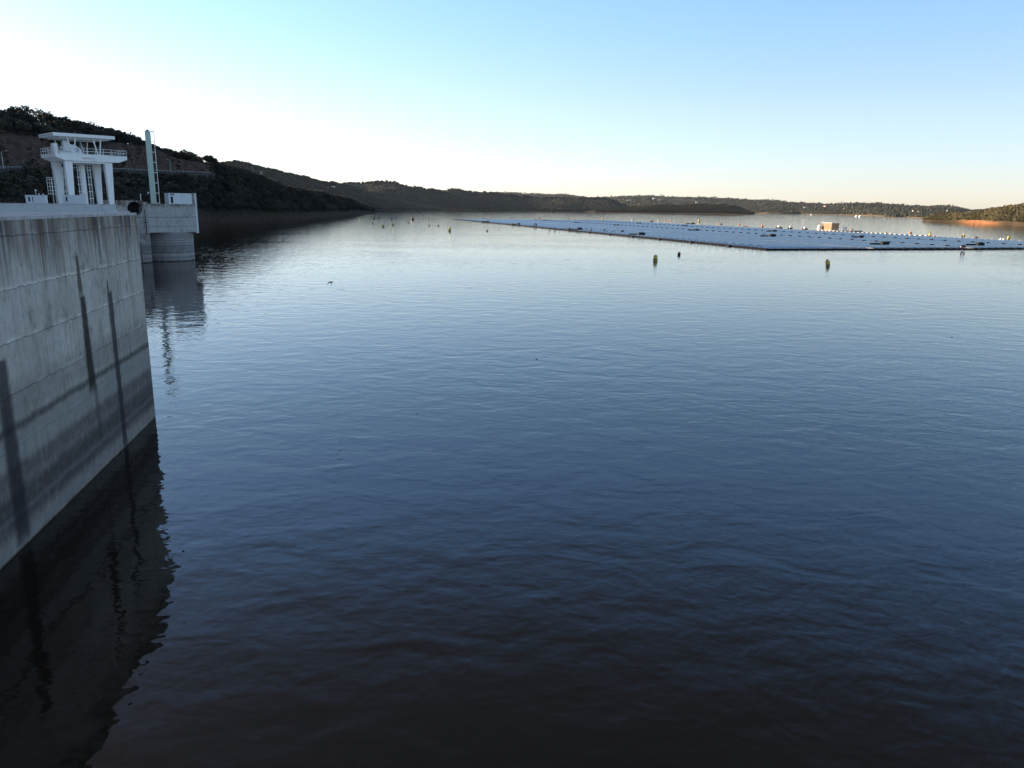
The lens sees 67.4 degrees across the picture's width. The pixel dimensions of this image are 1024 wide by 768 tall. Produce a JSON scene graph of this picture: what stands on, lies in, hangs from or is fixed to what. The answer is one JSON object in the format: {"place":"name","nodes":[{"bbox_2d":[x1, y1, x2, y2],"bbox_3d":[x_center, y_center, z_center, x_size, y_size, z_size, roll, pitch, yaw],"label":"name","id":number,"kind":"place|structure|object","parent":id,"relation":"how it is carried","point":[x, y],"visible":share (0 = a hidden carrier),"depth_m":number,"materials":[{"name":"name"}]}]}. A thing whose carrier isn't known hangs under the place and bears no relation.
{"place":"outdoors","nodes":[
{"label":"outdoors","id":0,"kind":"place"},
{"bbox_2d":[25,190,47,202],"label":"control cabinet","id":1,"kind":"object","parent":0,"point":[39,198],"visible":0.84,"depth_m":130.51,"materials":[{"name":"metal"}]},
{"bbox_2d":[0,203,116,212],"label":"parapet wall","id":2,"kind":"structure","parent":0,"point":[36,207],"depth_m":127.37,"materials":[{"name":"paint"}]},
{"bbox_2d":[63,194,87,203],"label":"control cabinet","id":3,"kind":"object","parent":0,"point":[75,199],"visible":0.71,"depth_m":136.34,"materials":[{"name":"metal"}]},
{"bbox_2d":[38,132,126,211],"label":"gantry crane","id":4,"kind":"object","parent":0,"point":[67,156],"visible":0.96,"depth_m":150.61,"materials":[{"name":"white metal"}]},
{"bbox_2d":[164,192,191,203],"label":"machine house","id":5,"kind":"structure","parent":0,"point":[178,198],"depth_m":187.43,"materials":[{"name":"paint"}]},
{"bbox_2d":[0,126,375,223],"bbox_3d":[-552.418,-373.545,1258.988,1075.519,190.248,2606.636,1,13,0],"label":"hill","id":6,"kind":"structure","parent":0,"point":[15,145],"depth_m":518.44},
{"bbox_2d":[0,116,12,132],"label":"evergreen tree","id":7,"kind":"object","parent":6,"relation":"on","point":[3,118],"visible":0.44,"depth_m":372.00,"materials":[{"name":"green plant"}]},
{"bbox_2d":[0,197,17,202],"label":"evergreen tree","id":8,"kind":"object","parent":6,"relation":"on","point":[5,200],"visible":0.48,"depth_m":316.71,"materials":[{"name":"green plant"}]},
{"bbox_2d":[2,107,20,116],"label":"evergreen tree","id":9,"kind":"object","parent":6,"relation":"on","point":[11,110],"visible":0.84,"depth_m":442.06,"materials":[{"name":"green plant"}]},
{"bbox_2d":[8,118,16,133],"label":"evergreen tree","id":10,"kind":"object","parent":6,"relation":"on","point":[13,122],"visible":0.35,"depth_m":382.55,"materials":[{"name":"green plant"}]},
{"bbox_2d":[2,170,26,177],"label":"evergreen tree","id":11,"kind":"object","parent":6,"relation":"on","point":[11,171],"visible":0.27,"depth_m":342.59,"materials":[{"name":"green plant"}]},
{"bbox_2d":[5,169,27,179],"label":"evergreen tree","id":12,"kind":"object","parent":6,"relation":"on","point":[18,172],"visible":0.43,"depth_m":344.66,"materials":[{"name":"green plant"}]},
{"bbox_2d":[7,187,25,195],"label":"evergreen tree","id":13,"kind":"object","parent":6,"relation":"on","point":[17,192],"visible":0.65,"depth_m":332.36,"materials":[{"name":"green plant"}]},
{"bbox_2d":[12,195,25,201],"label":"evergreen tree","id":14,"kind":"object","parent":6,"relation":"on","point":[20,197],"visible":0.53,"depth_m":330.55,"materials":[{"name":"green plant"}]},
{"bbox_2d":[13,197,25,202],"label":"evergreen tree","id":15,"kind":"object","parent":6,"relation":"on","point":[19,200],"visible":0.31,"depth_m":328.25,"materials":[{"name":"green plant"}]},
{"bbox_2d":[9,120,30,135],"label":"evergreen tree","id":16,"kind":"object","parent":6,"relation":"on","point":[23,125],"visible":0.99,"depth_m":383.60,"materials":[{"name":"green plant"}]},
{"bbox_2d":[14,105,32,111],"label":"skyline tree","id":17,"kind":"object","parent":6,"relation":"on","point":[20,109],"visible":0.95,"depth_m":445.44,"materials":[{"name":"green plant"}]},
{"bbox_2d":[17,114,35,122],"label":"evergreen tree","id":18,"kind":"object","parent":6,"relation":"on","point":[29,118],"visible":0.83,"depth_m":439.79,"materials":[{"name":"green plant"}]},
{"bbox_2d":[15,105,37,113],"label":"skyline tree","id":19,"kind":"object","parent":6,"relation":"on","point":[29,110],"visible":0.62,"depth_m":451.83,"materials":[{"name":"green plant"}]},
{"bbox_2d":[19,169,38,175],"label":"evergreen tree","id":20,"kind":"object","parent":6,"relation":"on","point":[27,171],"visible":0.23,"depth_m":355.73,"materials":[{"name":"green plant"}]},
{"bbox_2d":[22,188,36,194],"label":"evergreen tree","id":21,"kind":"object","parent":6,"relation":"on","point":[29,192],"visible":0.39,"depth_m":339.32,"materials":[{"name":"green plant"}]},
{"bbox_2d":[22,164,47,174],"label":"evergreen tree","id":22,"kind":"object","parent":6,"relation":"on","point":[41,171],"visible":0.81,"depth_m":364.62,"materials":[{"name":"green plant"}]},
{"bbox_2d":[28,182,42,190],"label":"evergreen tree","id":23,"kind":"object","parent":6,"relation":"on","point":[36,186],"visible":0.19,"depth_m":349.45,"materials":[{"name":"green plant"}]},
{"bbox_2d":[28,107,44,116],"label":"skyline tree","id":24,"kind":"object","parent":6,"relation":"on","point":[40,112],"visible":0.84,"depth_m":457.88,"materials":[{"name":"green plant"}]},
{"bbox_2d":[30,123,44,136],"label":"evergreen tree","id":25,"kind":"object","parent":6,"relation":"on","point":[37,128],"visible":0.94,"depth_m":408.28,"materials":[{"name":"green plant"}]},
{"bbox_2d":[31,175,52,183],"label":"evergreen tree","id":26,"kind":"object","parent":6,"relation":"on","point":[42,178],"visible":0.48,"depth_m":361.37,"materials":[{"name":"green plant"}]},
{"bbox_2d":[33,110,53,120],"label":"skyline tree","id":27,"kind":"object","parent":6,"relation":"on","point":[49,114],"visible":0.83,"depth_m":465.48,"materials":[{"name":"green plant"}]},
{"bbox_2d":[36,122,53,128],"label":"evergreen tree","id":28,"kind":"object","parent":6,"relation":"on","point":[50,126],"visible":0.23,"depth_m":439.20,"materials":[{"name":"green plant"}]},
{"bbox_2d":[41,186,51,194],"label":"evergreen tree","id":29,"kind":"object","parent":6,"relation":"on","point":[45,187],"visible":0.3,"depth_m":356.94,"materials":[{"name":"green plant"}]},
{"bbox_2d":[48,194,56,203],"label":"evergreen tree","id":30,"kind":"object","parent":6,"relation":"on","point":[52,195],"visible":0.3,"depth_m":358.85,"materials":[{"name":"green plant"}]},
{"bbox_2d":[46,129,58,142],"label":"evergreen tree","id":31,"kind":"object","parent":6,"relation":"on","point":[51,130],"visible":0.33,"depth_m":417.51,"materials":[{"name":"green plant"}]},
{"bbox_2d":[62,115,70,125],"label":"skyline tree","id":32,"kind":"object","parent":6,"relation":"on","point":[66,117],"visible":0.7,"depth_m":485.56,"materials":[{"name":"green plant"}]},
{"bbox_2d":[68,131,81,144],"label":"evergreen tree","id":33,"kind":"object","parent":6,"relation":"on","point":[76,132],"visible":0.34,"depth_m":454.42,"materials":[{"name":"green plant"}]},
{"bbox_2d":[71,120,80,124],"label":"skyline tree","id":34,"kind":"object","parent":6,"relation":"on","point":[73,122],"visible":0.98,"depth_m":493.59,"materials":[{"name":"green plant"}]},
{"bbox_2d":[73,175,79,181],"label":"evergreen tree","id":35,"kind":"object","parent":6,"relation":"on","point":[76,178],"visible":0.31,"depth_m":397.55,"materials":[{"name":"green plant"}]},
{"bbox_2d":[82,123,97,130],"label":"evergreen tree","id":36,"kind":"object","parent":6,"relation":"on","point":[91,125],"visible":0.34,"depth_m":487.61,"materials":[{"name":"green plant"}]},
{"bbox_2d":[87,191,95,198],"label":"evergreen tree","id":37,"kind":"object","parent":6,"relation":"on","point":[93,196],"visible":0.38,"depth_m":403.58,"materials":[{"name":"green plant"}]},
{"bbox_2d":[88,131,104,144],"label":"evergreen tree","id":38,"kind":"object","parent":6,"relation":"on","point":[95,133],"visible":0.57,"depth_m":472.35,"materials":[{"name":"green plant"}]},
{"bbox_2d":[114,185,124,193],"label":"evergreen tree","id":39,"kind":"object","parent":6,"relation":"on","point":[121,188],"visible":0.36,"depth_m":442.52,"materials":[{"name":"green plant"}]},
{"bbox_2d":[114,170,133,177],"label":"evergreen tree","id":40,"kind":"object","parent":6,"relation":"on","point":[121,174],"visible":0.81,"depth_m":461.70,"materials":[{"name":"green plant"}]},
{"bbox_2d":[120,176,129,185],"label":"evergreen tree","id":41,"kind":"object","parent":6,"relation":"on","point":[125,179],"visible":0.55,"depth_m":458.55,"materials":[{"name":"green plant"}]},
{"bbox_2d":[130,173,145,178],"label":"evergreen tree","id":42,"kind":"object","parent":6,"relation":"on","point":[138,175],"visible":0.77,"depth_m":477.36,"materials":[{"name":"green plant"}]},
{"bbox_2d":[132,176,145,185],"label":"evergreen tree","id":43,"kind":"object","parent":6,"relation":"on","point":[138,179],"visible":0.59,"depth_m":473.50,"materials":[{"name":"green plant"}]},
{"bbox_2d":[0,120,374,211],"bbox_3d":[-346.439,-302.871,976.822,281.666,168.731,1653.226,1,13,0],"label":"hillside scrub","id":44,"kind":"object","parent":6,"relation":"on","point":[90,147],"visible":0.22,"depth_m":503.67,"materials":[{"name":"green plant"}]},
{"bbox_2d":[0,109,375,210],"bbox_3d":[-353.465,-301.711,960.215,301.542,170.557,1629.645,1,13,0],"label":"woodland","id":45,"kind":"object","parent":6,"relation":"on","point":[292,197],"visible":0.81,"depth_m":632.49,"materials":[{"name":"green plant"}]},
{"bbox_2d":[233,164,432,209],"bbox_3d":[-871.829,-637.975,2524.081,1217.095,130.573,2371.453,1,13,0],"label":"second hill","id":46,"kind":"structure","parent":0,"point":[352,194],"depth_m":2482.71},
{"bbox_2d":[222,159,441,209],"bbox_3d":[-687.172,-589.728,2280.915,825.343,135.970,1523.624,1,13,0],"label":"ridge woodland","id":47,"kind":"object","parent":46,"relation":"on","point":[291,179],"visible":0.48,"depth_m":2430.13,"materials":[{"name":"green plant"}]},
{"bbox_2d":[365,183,592,211],"bbox_3d":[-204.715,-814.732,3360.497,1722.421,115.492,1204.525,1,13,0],"label":"hill","id":48,"kind":"structure","parent":0,"point":[497,209],"depth_m":3206.49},
{"bbox_2d":[340,180,626,209],"bbox_3d":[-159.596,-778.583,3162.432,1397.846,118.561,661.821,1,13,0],"label":"woodland","id":49,"kind":"object","parent":48,"relation":"on","point":[462,196],"visible":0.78,"depth_m":3262.56,"materials":[{"name":"green plant"}]},
{"bbox_2d":[0,210,1023,767],"bbox_3d":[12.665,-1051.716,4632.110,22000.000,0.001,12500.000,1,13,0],"label":"water","id":50,"kind":"structure","parent":0,"point":[558,498],"depth_m":35.79,"materials":[{"name":"blue liquid"}]},
{"bbox_2d":[0,212,155,569],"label":"concrete wing wall","id":51,"kind":"structure","parent":50,"relation":"in","point":[77,411],"depth_m":36.66,"materials":[{"name":"grey concrete"}]},
{"bbox_2d":[103,194,152,262],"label":"sluice pier","id":52,"kind":"structure","parent":50,"relation":"in","point":[131,206],"depth_m":182.32,"materials":[{"name":"concrete"}]},
{"bbox_2d":[138,193,198,261],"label":"intake tower","id":53,"kind":"structure","parent":50,"relation":"in","point":[173,228],"depth_m":188.16,"materials":[{"name":"concrete"}]},
{"bbox_2d":[145,129,159,203],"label":"gauge mast","id":54,"kind":"object","parent":53,"relation":"on","point":[148,141],"visible":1,"depth_m":183.48,"materials":[{"name":"grey metal"}]},
{"bbox_2d":[454,219,1023,249],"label":"floating solar array","id":55,"kind":"object","parent":50,"relation":"on","point":[764,238],"visible":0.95,"depth_m":401.69,"materials":[{"name":"blue glass"}]},
{"bbox_2d":[829,228,862,231],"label":"service raft","id":56,"kind":"object","parent":50,"relation":"on","point":[847,230],"visible":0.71,"depth_m":534.25,"materials":[{"name":"plastic"}]},
{"bbox_2d":[822,223,838,229],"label":"timber cabin","id":57,"kind":"object","parent":56,"relation":"on","point":[830,226],"visible":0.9,"depth_m":538.49,"materials":[{"name":"beige wood"}]},
{"bbox_2d":[0,0,1023,209],"label":"sky","id":58,"kind":"structure","parent":0,"point":[910,102],"materials":[{"name":"blue"}]},
{"bbox_2d":[586,207,754,214],"bbox_3d":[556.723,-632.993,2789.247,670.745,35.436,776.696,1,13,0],"label":"wooded headland","id":59,"kind":"structure","parent":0,"point":[721,212],"depth_m":2586.13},
{"bbox_2d":[594,203,754,213],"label":"headland woodland","id":60,"kind":"object","parent":59,"relation":"on","point":[698,207],"visible":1,"depth_m":2635.65,"materials":[{"name":"green plant"}]},
{"bbox_2d":[501,193,949,215],"bbox_3d":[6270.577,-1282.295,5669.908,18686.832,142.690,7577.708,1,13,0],"label":"hills","id":61,"kind":"structure","parent":0,"point":[694,200],"depth_m":4773.75,"materials":[{"name":"green plant"}]},
{"bbox_2d":[487,191,985,214],"bbox_3d":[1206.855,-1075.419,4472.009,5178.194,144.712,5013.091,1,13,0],"label":"woodland","id":62,"kind":"object","parent":61,"relation":"on","point":[871,208],"visible":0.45,"depth_m":4316.03,"materials":[{"name":"green plant"}]},
{"bbox_2d":[638,203,922,217],"bbox_3d":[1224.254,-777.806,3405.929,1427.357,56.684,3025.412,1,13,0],"label":"lakeside slope","id":63,"kind":"structure","parent":0,"point":[798,213],"depth_m":3449.91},
{"bbox_2d":[635,202,966,216],"bbox_3d":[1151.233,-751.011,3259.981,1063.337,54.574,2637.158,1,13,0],"label":"slope woodland","id":64,"kind":"object","parent":63,"relation":"on","point":[753,208],"visible":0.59,"depth_m":3432.12,"materials":[{"name":"green plant"}]},
{"bbox_2d":[923,219,1023,224],"bbox_3d":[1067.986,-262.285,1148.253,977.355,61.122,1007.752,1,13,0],"label":"hill","id":65,"kind":"structure","parent":0,"point":[986,221],"depth_m":1070.23,"materials":[{"name":"brown soil"}]},
{"bbox_2d":[922,203,1023,221],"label":"lakeside scrub","id":66,"kind":"object","parent":65,"relation":"on","point":[1013,212],"visible":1,"depth_m":1049.78,"materials":[{"name":"green plant"}]},
{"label":"road","id":67,"kind":"structure","parent":0,"visible":0},
{"bbox_2d":[0,166,209,172],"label":"guard rail","id":68,"kind":"object","parent":67,"relation":"on","point":[113,168],"visible":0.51,"depth_m":481.73,"materials":[{"name":"metal"}]},
{"bbox_3d":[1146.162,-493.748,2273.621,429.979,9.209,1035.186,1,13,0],"label":"wooded islet","id":69,"kind":"structure","parent":0,"visible":0},
{"bbox_2d":[884,213,899,216],"bbox_3d":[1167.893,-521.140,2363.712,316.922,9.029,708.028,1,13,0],"label":"islet woodland","id":70,"kind":"object","parent":69,"relation":"on","point":[893,215],"visible":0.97,"depth_m":2086.41,"materials":[{"name":"green plant"}]}
]}

